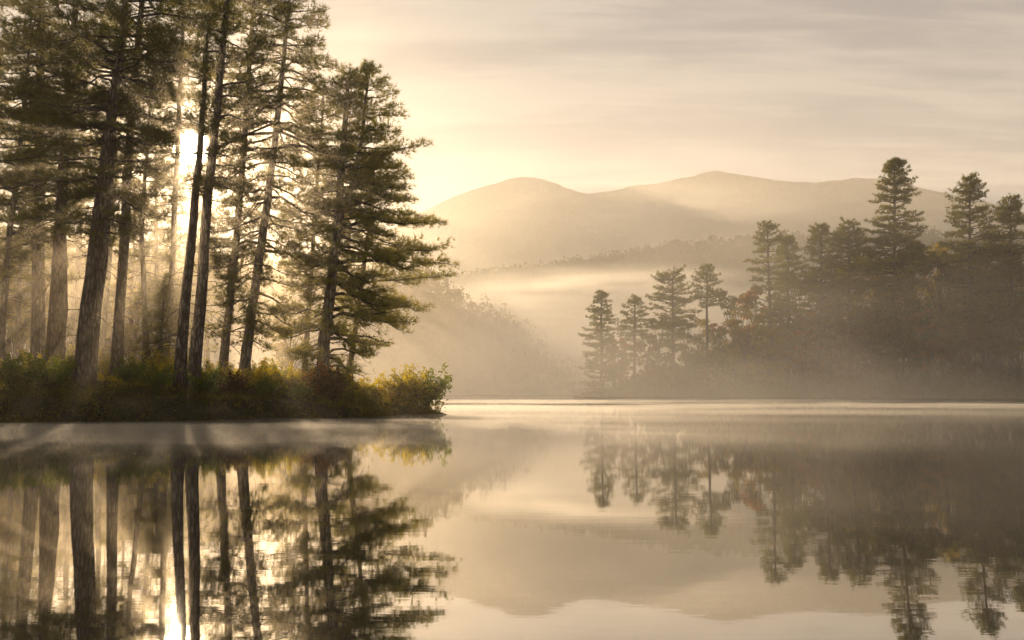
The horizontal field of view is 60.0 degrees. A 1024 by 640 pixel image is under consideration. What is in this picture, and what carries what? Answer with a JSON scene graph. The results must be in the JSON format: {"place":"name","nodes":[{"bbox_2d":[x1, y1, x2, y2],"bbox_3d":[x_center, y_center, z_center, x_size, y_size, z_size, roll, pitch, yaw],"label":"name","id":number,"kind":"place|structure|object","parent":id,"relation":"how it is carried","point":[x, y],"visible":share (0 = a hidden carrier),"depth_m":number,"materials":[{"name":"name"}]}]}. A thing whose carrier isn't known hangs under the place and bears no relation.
{"place":"outdoors","nodes":[
{"label":"outdoors","id":0,"kind":"place"},
{"bbox_2d":[0,381,447,424],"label":"bank","id":1,"kind":"structure","parent":0,"point":[186,409],"depth_m":45.22,"materials":[{"name":"soil"}]},
{"bbox_2d":[0,29,33,242],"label":"pine tree","id":2,"kind":"object","parent":1,"relation":"on","point":[11,101],"visible":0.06,"depth_m":62.21,"materials":[{"name":"green plant"}]},
{"bbox_2d":[0,350,38,390],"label":"shrub","id":3,"kind":"object","parent":1,"relation":"on","point":[4,369],"visible":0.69,"depth_m":46.08,"materials":[{"name":"green plant"}]},
{"bbox_2d":[0,121,45,358],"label":"pine tree","id":4,"kind":"object","parent":1,"relation":"on","point":[26,290],"visible":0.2,"depth_m":67.96,"materials":[{"name":"green plant"}]},
{"bbox_2d":[0,226,51,359],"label":"broadleaf tree","id":5,"kind":"object","parent":1,"relation":"on","point":[25,335],"visible":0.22,"depth_m":71.93,"materials":[{"name":"brown plant"}]},
{"bbox_2d":[0,142,51,359],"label":"pine tree","id":6,"kind":"object","parent":1,"relation":"on","point":[14,267],"visible":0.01,"depth_m":88.61,"materials":[{"name":"green plant"}]},
{"bbox_2d":[6,161,69,355],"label":"pine tree","id":7,"kind":"object","parent":1,"relation":"on","point":[47,301],"visible":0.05,"depth_m":76.80,"materials":[{"name":"green plant"}]},
{"bbox_2d":[16,348,78,389],"bbox_3d":[-24.477,2.747,46.474,2.861,2.588,2.984,-1,-5,17],"label":"shrub","id":8,"kind":"object","parent":1,"relation":"on","point":[43,369],"visible":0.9,"depth_m":46.17,"materials":[{"name":"green plant"}]},
{"bbox_2d":[0,0,101,366],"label":"pine tree","id":9,"kind":"object","parent":1,"relation":"on","point":[9,254],"visible":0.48,"depth_m":56.55,"materials":[{"name":"green plant"}]},
{"bbox_2d":[0,0,126,364],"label":"pine tree","id":10,"kind":"object","parent":1,"relation":"on","point":[38,346],"visible":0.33,"depth_m":58.02,"materials":[{"name":"green plant"}]},
{"bbox_2d":[0,0,146,369],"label":"pine tree","id":11,"kind":"object","parent":1,"relation":"on","point":[57,323],"visible":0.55,"depth_m":52.30,"materials":[{"name":"green plant"}]},
{"bbox_2d":[46,355,100,380],"bbox_3d":[-24.763,2.777,49.409,2.479,1.921,3.086,-2,-5,25],"label":"shrub","id":12,"kind":"object","parent":1,"relation":"on","point":[64,363],"visible":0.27,"depth_m":48.85,"materials":[{"name":"green plant"}]},
{"bbox_2d":[47,85,106,356],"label":"pine tree","id":13,"kind":"object","parent":1,"relation":"on","point":[76,269],"visible":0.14,"depth_m":72.37,"materials":[{"name":"brown plant"}]},
{"bbox_2d":[45,255,113,350],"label":"broadleaf tree","id":14,"kind":"object","parent":1,"relation":"on","point":[82,270],"visible":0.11,"depth_m":78.19,"materials":[{"name":"brown plant"}]},
{"bbox_2d":[97,345,110,376],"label":"shrub","id":15,"kind":"object","parent":1,"relation":"on","point":[104,359],"visible":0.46,"depth_m":59.53,"materials":[{"name":"green plant"}]},
{"bbox_2d":[78,271,141,359],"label":"broadleaf tree","id":16,"kind":"object","parent":1,"relation":"on","point":[109,333],"visible":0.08,"depth_m":83.98,"materials":[{"name":"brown plant"}]},
{"bbox_2d":[79,117,141,369],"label":"pine tree","id":17,"kind":"object","parent":1,"relation":"on","point":[106,310],"visible":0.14,"depth_m":66.65,"materials":[{"name":"brown plant"}]},
{"bbox_2d":[13,0,222,385],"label":"pine tree","id":18,"kind":"object","parent":1,"relation":"on","point":[100,239],"visible":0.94,"depth_m":49.53,"materials":[{"name":"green plant"}]},
{"bbox_2d":[111,354,148,384],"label":"shrub","id":19,"kind":"object","parent":1,"relation":"on","point":[123,374],"visible":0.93,"depth_m":49.27,"materials":[{"name":"green plant"}]},
{"bbox_2d":[61,0,203,379],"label":"pine tree","id":20,"kind":"object","parent":1,"relation":"on","point":[117,348],"visible":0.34,"depth_m":54.42,"materials":[{"name":"green plant"}]},
{"bbox_2d":[112,177,154,364],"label":"pine tree","id":21,"kind":"object","parent":1,"relation":"on","point":[132,285],"visible":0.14,"depth_m":80.66,"materials":[{"name":"green plant"}]},
{"bbox_2d":[110,284,164,359],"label":"broadleaf tree","id":22,"kind":"object","parent":1,"relation":"on","point":[127,336],"visible":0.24,"depth_m":73.37,"materials":[{"name":"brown plant"}]},
{"bbox_2d":[104,57,188,363],"bbox_3d":[-25.255,-7.060,60.749,6.428,23.023,4.348,0,-5,0],"label":"pine tree","id":23,"kind":"object","parent":1,"relation":"on","point":[143,249],"visible":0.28,"depth_m":60.57,"materials":[{"name":"green plant"}]},
{"bbox_2d":[113,115,187,349],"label":"pine tree","id":24,"kind":"object","parent":1,"relation":"on","point":[156,201],"visible":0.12,"depth_m":69.98,"materials":[{"name":"green plant"}]},
{"bbox_2d":[133,345,172,375],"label":"shrub","id":25,"kind":"object","parent":1,"relation":"on","point":[154,352],"visible":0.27,"depth_m":56.58,"materials":[{"name":"green plant"}]},
{"bbox_2d":[124,279,187,374],"bbox_3d":[-22.778,1.330,58.356,5.594,8.175,3.881,0,-5,0],"label":"tree","id":26,"kind":"object","parent":1,"relation":"on","point":[162,293],"visible":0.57,"depth_m":57.84,"materials":[{"name":"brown plant"}]},
{"bbox_2d":[134,362,182,388],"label":"shrub","id":27,"kind":"object","parent":1,"relation":"on","point":[159,377],"visible":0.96,"depth_m":48.22,"materials":[{"name":"green plant"}]},
{"bbox_2d":[146,206,184,320],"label":"pine tree","id":28,"kind":"object","parent":1,"relation":"on","point":[152,236],"visible":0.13,"depth_m":101.22,"materials":[{"name":"green plant"}]},
{"bbox_2d":[154,343,187,370],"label":"shrub","id":29,"kind":"object","parent":1,"relation":"on","point":[166,359],"visible":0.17,"depth_m":55.91,"materials":[{"name":"green plant"}]},
{"bbox_2d":[149,277,196,358],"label":"broadleaf tree","id":30,"kind":"object","parent":1,"relation":"on","point":[190,326],"visible":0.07,"depth_m":79.90,"materials":[{"name":"brown plant"}]},
{"bbox_2d":[166,239,193,348],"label":"pine tree","id":31,"kind":"object","parent":1,"relation":"on","point":[167,267],"visible":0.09,"depth_m":95.76,"materials":[{"name":"brown plant"}]},
{"bbox_2d":[129,0,243,355],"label":"pine tree","id":32,"kind":"object","parent":1,"relation":"on","point":[175,188],"visible":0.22,"depth_m":66.59,"materials":[{"name":"green plant"}]},
{"bbox_2d":[176,196,217,366],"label":"pine tree","id":33,"kind":"object","parent":1,"relation":"on","point":[196,253],"visible":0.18,"depth_m":97.44,"materials":[{"name":"brown plant"}]},
{"bbox_2d":[183,361,228,391],"bbox_3d":[-16.552,3.247,48.307,2.288,2.070,2.388,-3,-5,30],"label":"shrub","id":34,"kind":"object","parent":1,"relation":"on","point":[211,381],"visible":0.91,"depth_m":48.03,"materials":[{"name":"green plant"}]},
{"bbox_2d":[191,198,223,368],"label":"pine tree","id":35,"kind":"object","parent":1,"relation":"on","point":[207,343],"visible":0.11,"depth_m":103.62,"materials":[{"name":"green plant"}]},
{"bbox_2d":[141,0,279,388],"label":"pine tree","id":36,"kind":"object","parent":1,"relation":"on","point":[211,130],"visible":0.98,"depth_m":50.63,"materials":[{"name":"green plant"}]},
{"bbox_2d":[202,358,231,378],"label":"shrub","id":37,"kind":"object","parent":1,"relation":"on","point":[210,365],"visible":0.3,"depth_m":53.21,"materials":[{"name":"green plant"}]},
{"bbox_2d":[0,355,447,424],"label":"undergrowth","id":38,"kind":"object","parent":1,"relation":"on","point":[51,392],"visible":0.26,"depth_m":47.00,"materials":[{"name":"green plant"}]},
{"bbox_2d":[217,366,252,394],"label":"shrub","id":39,"kind":"object","parent":1,"relation":"on","point":[239,383],"visible":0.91,"depth_m":48.76,"materials":[{"name":"brown plant"}]},
{"bbox_2d":[180,0,293,375],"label":"pine tree","id":40,"kind":"object","parent":1,"relation":"on","point":[224,355],"visible":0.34,"depth_m":57.62,"materials":[{"name":"green plant"}]},
{"bbox_2d":[243,356,279,385],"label":"shrub","id":41,"kind":"object","parent":1,"relation":"on","point":[259,371],"visible":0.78,"depth_m":52.66,"materials":[{"name":"yellow plant"}]},
{"bbox_2d":[250,375,279,397],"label":"shrub","id":42,"kind":"object","parent":1,"relation":"on","point":[265,385],"visible":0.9,"depth_m":49.75,"materials":[{"name":"green plant"}]},
{"bbox_2d":[178,0,360,374],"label":"pine tree","id":43,"kind":"object","parent":1,"relation":"on","point":[251,326],"visible":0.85,"depth_m":55.34,"materials":[{"name":"green plant"}]},
{"bbox_2d":[262,358,290,382],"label":"shrub","id":44,"kind":"object","parent":1,"relation":"on","point":[276,366],"visible":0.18,"depth_m":55.66,"materials":[{"name":"yellow plant"}]},
{"bbox_2d":[271,259,296,370],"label":"pine tree","id":45,"kind":"object","parent":1,"relation":"on","point":[280,289],"visible":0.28,"depth_m":92.37,"materials":[{"name":"green plant"}]},
{"bbox_2d":[264,302,310,370],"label":"broadleaf tree","id":46,"kind":"object","parent":1,"relation":"on","point":[280,345],"visible":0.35,"depth_m":73.63,"materials":[{"name":"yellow plant"}]},
{"bbox_2d":[273,361,309,388],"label":"shrub","id":47,"kind":"object","parent":1,"relation":"on","point":[288,379],"visible":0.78,"depth_m":53.50,"materials":[{"name":"yellow plant"}]},
{"bbox_2d":[282,382,315,400],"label":"shrub","id":48,"kind":"object","parent":1,"relation":"on","point":[297,392],"visible":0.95,"depth_m":51.09,"materials":[{"name":"green plant"}]},
{"bbox_2d":[269,85,368,374],"bbox_3d":[-13.853,-6.161,62.582,7.693,21.956,5.498,0,-5,0],"label":"pine tree","id":49,"kind":"object","parent":1,"relation":"on","point":[291,213],"visible":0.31,"depth_m":62.30,"materials":[{"name":"green plant"}]},
{"bbox_2d":[298,360,346,397],"bbox_3d":[-11.585,3.759,54.429,2.734,2.548,2.374,-1,-5,11],"label":"shrub","id":50,"kind":"object","parent":1,"relation":"on","point":[324,370],"visible":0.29,"depth_m":54.05,"materials":[{"name":"green plant"}]},
{"bbox_2d":[311,363,355,400],"bbox_3d":[-10.833,3.911,53.458,2.695,2.776,2.510,3,-6,-37],"label":"shrub","id":51,"kind":"object","parent":1,"relation":"on","point":[337,386],"visible":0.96,"depth_m":53.13,"materials":[{"name":"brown plant"}]},
{"bbox_2d":[265,58,456,404],"bbox_3d":[-9.337,-5.737,56.959,11.846,22.946,8.194,0,-5,0],"label":"pine tree","id":52,"kind":"object","parent":1,"relation":"on","point":[341,201],"visible":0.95,"depth_m":56.12,"materials":[{"name":"green plant"}]},
{"bbox_2d":[358,374,395,401],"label":"shrub","id":53,"kind":"object","parent":1,"relation":"on","point":[370,389],"visible":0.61,"depth_m":59.00,"materials":[{"name":"yellow plant"}]},
{"bbox_2d":[318,147,463,380],"bbox_3d":[-8.219,-3.383,60.720,10.178,17.430,7.323,3,-5,-29],"label":"pine tree","id":54,"kind":"object","parent":1,"relation":"on","point":[356,326],"visible":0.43,"depth_m":60.50,"materials":[{"name":"green plant"}]},
{"bbox_2d":[374,364,419,405],"bbox_3d":[-7.604,4.495,59.297,3.034,3.275,2.607,0,-5,5],"label":"shrub","id":55,"kind":"object","parent":1,"relation":"on","point":[390,392],"visible":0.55,"depth_m":59.03,"materials":[{"name":"green plant"}]},
{"bbox_2d":[382,363,437,406],"bbox_3d":[-6.657,4.666,59.460,3.382,3.644,3.858,-4,-6,42],"label":"shrub","id":56,"kind":"object","parent":1,"relation":"on","point":[416,387],"visible":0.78,"depth_m":58.63,"materials":[{"name":"green plant"}]},
{"bbox_2d":[388,362,452,407],"bbox_3d":[-5.697,4.617,60.260,4.494,3.508,4.308,-1,-5,18],"label":"shrub","id":57,"kind":"object","parent":1,"relation":"on","point":[442,385],"visible":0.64,"depth_m":59.44,"materials":[{"name":"green plant"}]},
{"bbox_2d":[0,260,584,395],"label":"misty hill","id":58,"kind":"structure","parent":0,"point":[456,347],"depth_m":299.13,"materials":[{"name":"beige"}]},
{"bbox_2d":[0,236,579,388],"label":"hill wood","id":59,"kind":"object","parent":58,"relation":"on","point":[527,351],"visible":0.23,"depth_m":305.15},
{"bbox_2d":[420,258,434,299],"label":"hazy tree","id":60,"kind":"object","parent":58,"relation":"on","point":[428,271],"visible":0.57,"depth_m":319.47,"materials":[{"name":"beige plant"}]},
{"bbox_2d":[330,358,569,394],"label":"shore wood","id":61,"kind":"object","parent":58,"relation":"on","point":[472,383],"visible":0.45,"depth_m":281.28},
{"bbox_2d":[451,288,464,312],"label":"hazy tree","id":62,"kind":"object","parent":58,"relation":"on","point":[456,291],"visible":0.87,"depth_m":321.01,"materials":[{"name":"beige plant"}]},
{"bbox_2d":[466,301,478,323],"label":"hazy tree","id":63,"kind":"object","parent":58,"relation":"on","point":[472,305],"visible":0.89,"depth_m":318.96,"materials":[{"name":"beige plant"}]},
{"bbox_2d":[249,177,723,286],"bbox_3d":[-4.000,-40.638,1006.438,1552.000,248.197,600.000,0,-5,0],"label":"mountain","id":64,"kind":"structure","parent":0,"point":[518,221],"depth_m":956.28,"materials":[{"name":"beige"}]},
{"bbox_2d":[0,396,1023,639],"bbox_3d":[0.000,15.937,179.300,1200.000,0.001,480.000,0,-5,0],"label":"lake water","id":65,"kind":"structure","parent":0,"point":[518,518],"depth_m":10.65,"materials":[{"name":"beige liquid"}]},
{"bbox_2d":[0,0,1023,265],"label":"sky","id":66,"kind":"structure","parent":0,"point":[584,96],"materials":[{"name":"beige"}]},
{"bbox_2d":[424,234,1023,392],"bbox_3d":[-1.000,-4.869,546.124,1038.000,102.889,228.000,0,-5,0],"label":"wooded ridge","id":67,"kind":"structure","parent":0,"point":[560,347],"depth_m":515.31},
{"bbox_2d":[394,225,951,340],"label":"ridge wood","id":68,"kind":"object","parent":67,"relation":"on","point":[704,247],"visible":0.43,"depth_m":526.18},
{"bbox_2d":[573,359,1023,401],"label":"bank","id":69,"kind":"structure","parent":0,"point":[752,393],"depth_m":163.69,"materials":[{"name":"soil"}]},
{"bbox_2d":[577,290,631,391],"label":"pine tree","id":70,"kind":"object","parent":69,"relation":"on","point":[608,340],"visible":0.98,"depth_m":195.55,"materials":[{"name":"green plant"}]},
{"bbox_2d":[603,344,627,387],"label":"broadleaf tree","id":71,"kind":"object","parent":69,"relation":"on","point":[613,382],"visible":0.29,"depth_m":199.08,"materials":[{"name":"brown plant"}]},
{"bbox_2d":[607,338,632,388],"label":"broadleaf tree","id":72,"kind":"object","parent":69,"relation":"on","point":[621,368],"visible":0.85,"depth_m":194.84,"materials":[{"name":"brown plant"}]},
{"bbox_2d":[616,293,655,388],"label":"pine tree","id":73,"kind":"object","parent":69,"relation":"on","point":[634,300],"visible":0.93,"depth_m":192.94,"materials":[{"name":"green plant"}]},
{"bbox_2d":[628,333,661,388],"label":"broadleaf tree","id":74,"kind":"object","parent":69,"relation":"on","point":[649,374],"visible":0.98,"depth_m":191.53,"materials":[{"name":"brown plant"}]},
{"bbox_2d":[640,315,679,386],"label":"broadleaf tree","id":75,"kind":"object","parent":69,"relation":"on","point":[664,364],"visible":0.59,"depth_m":195.10,"materials":[{"name":"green plant"}]},
{"bbox_2d":[644,263,702,387],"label":"pine tree","id":76,"kind":"object","parent":69,"relation":"on","point":[663,295],"visible":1,"depth_m":187.82,"materials":[{"name":"green plant"}]},
{"bbox_2d":[662,314,705,385],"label":"broadleaf tree","id":77,"kind":"object","parent":69,"relation":"on","point":[690,356],"visible":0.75,"depth_m":189.42,"materials":[{"name":"brown plant"}]},
{"bbox_2d":[680,319,718,384],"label":"broadleaf tree","id":78,"kind":"object","parent":69,"relation":"on","point":[702,323],"visible":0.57,"depth_m":190.67,"materials":[{"name":"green plant"}]},
{"bbox_2d":[689,262,724,386],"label":"pine tree","id":79,"kind":"object","parent":69,"relation":"on","point":[706,276],"visible":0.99,"depth_m":184.39,"materials":[{"name":"green plant"}]},
{"bbox_2d":[699,323,731,380],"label":"broadleaf tree","id":80,"kind":"object","parent":69,"relation":"on","point":[712,325],"visible":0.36,"depth_m":189.63,"materials":[{"name":"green plant"}]},
{"bbox_2d":[709,290,760,385],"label":"broadleaf tree","id":81,"kind":"object","parent":69,"relation":"on","point":[719,349],"visible":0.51,"depth_m":185.40,"materials":[{"name":"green plant"}]},
{"bbox_2d":[722,304,768,390],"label":"broadleaf tree","id":82,"kind":"object","parent":69,"relation":"on","point":[735,332],"visible":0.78,"depth_m":177.55,"materials":[{"name":"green plant"}]},
{"bbox_2d":[732,286,786,385],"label":"broadleaf tree","id":83,"kind":"object","parent":69,"relation":"on","point":[746,299],"visible":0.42,"depth_m":183.46,"materials":[{"name":"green plant"}]},
{"bbox_2d":[745,326,788,396],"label":"broadleaf tree","id":84,"kind":"object","parent":69,"relation":"on","point":[754,366],"visible":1,"depth_m":167.11,"materials":[{"name":"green plant"}]},
{"bbox_2d":[743,219,800,392],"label":"pine tree","id":85,"kind":"object","parent":69,"relation":"on","point":[769,225],"visible":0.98,"depth_m":170.46,"materials":[{"name":"green plant"}]},
{"bbox_2d":[764,234,812,389],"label":"pine tree","id":86,"kind":"object","parent":69,"relation":"on","point":[787,297],"visible":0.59,"depth_m":173.89,"materials":[{"name":"green plant"}]},
{"bbox_2d":[759,269,826,382],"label":"broadleaf tree","id":87,"kind":"object","parent":69,"relation":"on","point":[785,358],"visible":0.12,"depth_m":180.39,"materials":[{"name":"green plant"}]},
{"bbox_2d":[573,368,1023,400],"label":"shore brush","id":88,"kind":"object","parent":69,"relation":"on","point":[973,380],"visible":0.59,"depth_m":163.02,"materials":[{"name":"green plant"}]},
{"bbox_2d":[615,271,1023,389],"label":"woodland","id":89,"kind":"object","parent":69,"relation":"on","point":[714,377],"visible":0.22,"depth_m":183.45,"materials":[{"name":"green plant"}]},
{"bbox_2d":[793,222,846,389],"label":"pine tree","id":90,"kind":"object","parent":69,"relation":"on","point":[825,275],"visible":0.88,"depth_m":168.27,"materials":[{"name":"green plant"}]},
{"bbox_2d":[797,327,842,399],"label":"broadleaf tree","id":91,"kind":"object","parent":69,"relation":"on","point":[822,372],"visible":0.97,"depth_m":159.18,"materials":[{"name":"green plant"}]},
{"bbox_2d":[808,251,869,373],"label":"broadleaf tree","id":92,"kind":"object","parent":69,"relation":"on","point":[843,298],"visible":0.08,"depth_m":179.16,"materials":[{"name":"green plant"}]},
{"bbox_2d":[818,215,873,385],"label":"pine tree","id":93,"kind":"object","parent":69,"relation":"on","point":[846,233],"visible":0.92,"depth_m":166.50,"materials":[{"name":"green plant"}]},
{"bbox_2d":[825,329,868,397],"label":"broadleaf tree","id":94,"kind":"object","parent":69,"relation":"on","point":[848,381],"visible":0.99,"depth_m":157.52,"materials":[{"name":"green plant"}]},
{"bbox_2d":[830,274,898,384],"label":"broadleaf tree","id":95,"kind":"object","parent":69,"relation":"on","point":[845,336],"visible":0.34,"depth_m":167.49,"materials":[{"name":"green plant"}]},
{"bbox_2d":[847,310,901,391],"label":"broadleaf tree","id":96,"kind":"object","parent":69,"relation":"on","point":[864,368],"visible":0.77,"depth_m":157.35,"materials":[{"name":"green plant"}]},
{"bbox_2d":[844,253,930,379],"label":"broadleaf tree","id":97,"kind":"object","parent":69,"relation":"on","point":[864,270],"visible":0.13,"depth_m":172.42,"materials":[{"name":"green plant"}]},
{"bbox_2d":[847,157,930,389],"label":"pine tree","id":98,"kind":"object","parent":69,"relation":"on","point":[895,287],"visible":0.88,"depth_m":158.93,"materials":[{"name":"green plant"}]},
{"bbox_2d":[872,296,926,392],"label":"broadleaf tree","id":99,"kind":"object","parent":69,"relation":"on","point":[890,354],"visible":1,"depth_m":151.78,"materials":[{"name":"green plant"}]},
{"bbox_2d":[863,240,957,381],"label":"broadleaf tree","id":100,"kind":"object","parent":69,"relation":"on","point":[928,304],"visible":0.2,"depth_m":165.41,"materials":[{"name":"green plant"}]},
{"bbox_2d":[899,305,949,389],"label":"broadleaf tree","id":101,"kind":"object","parent":69,"relation":"on","point":[925,355],"visible":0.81,"depth_m":153.23,"materials":[{"name":"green plant"}]},
{"bbox_2d":[902,250,986,381],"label":"broadleaf tree","id":102,"kind":"object","parent":69,"relation":"on","point":[926,272],"visible":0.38,"depth_m":159.25,"materials":[{"name":"green plant"}]},
{"bbox_2d":[915,241,987,376],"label":"broadleaf tree","id":103,"kind":"object","parent":69,"relation":"on","point":[925,289],"visible":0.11,"depth_m":164.34,"materials":[{"name":"green plant"}]},
{"bbox_2d":[932,171,1008,385],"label":"pine tree","id":104,"kind":"object","parent":69,"relation":"on","point":[965,188],"visible":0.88,"depth_m":152.23,"materials":[{"name":"green plant"}]},
{"bbox_2d":[976,192,1023,381],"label":"pine tree","id":105,"kind":"object","parent":69,"relation":"on","point":[1006,216],"visible":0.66,"depth_m":150.77,"materials":[{"name":"green plant"}]},
{"bbox_2d":[591,171,1023,246],"bbox_3d":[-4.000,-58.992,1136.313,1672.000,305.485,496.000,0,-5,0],"label":"mountain","id":106,"kind":"structure","parent":0,"point":[724,205],"depth_m":1176.52,"materials":[{"name":"beige"}]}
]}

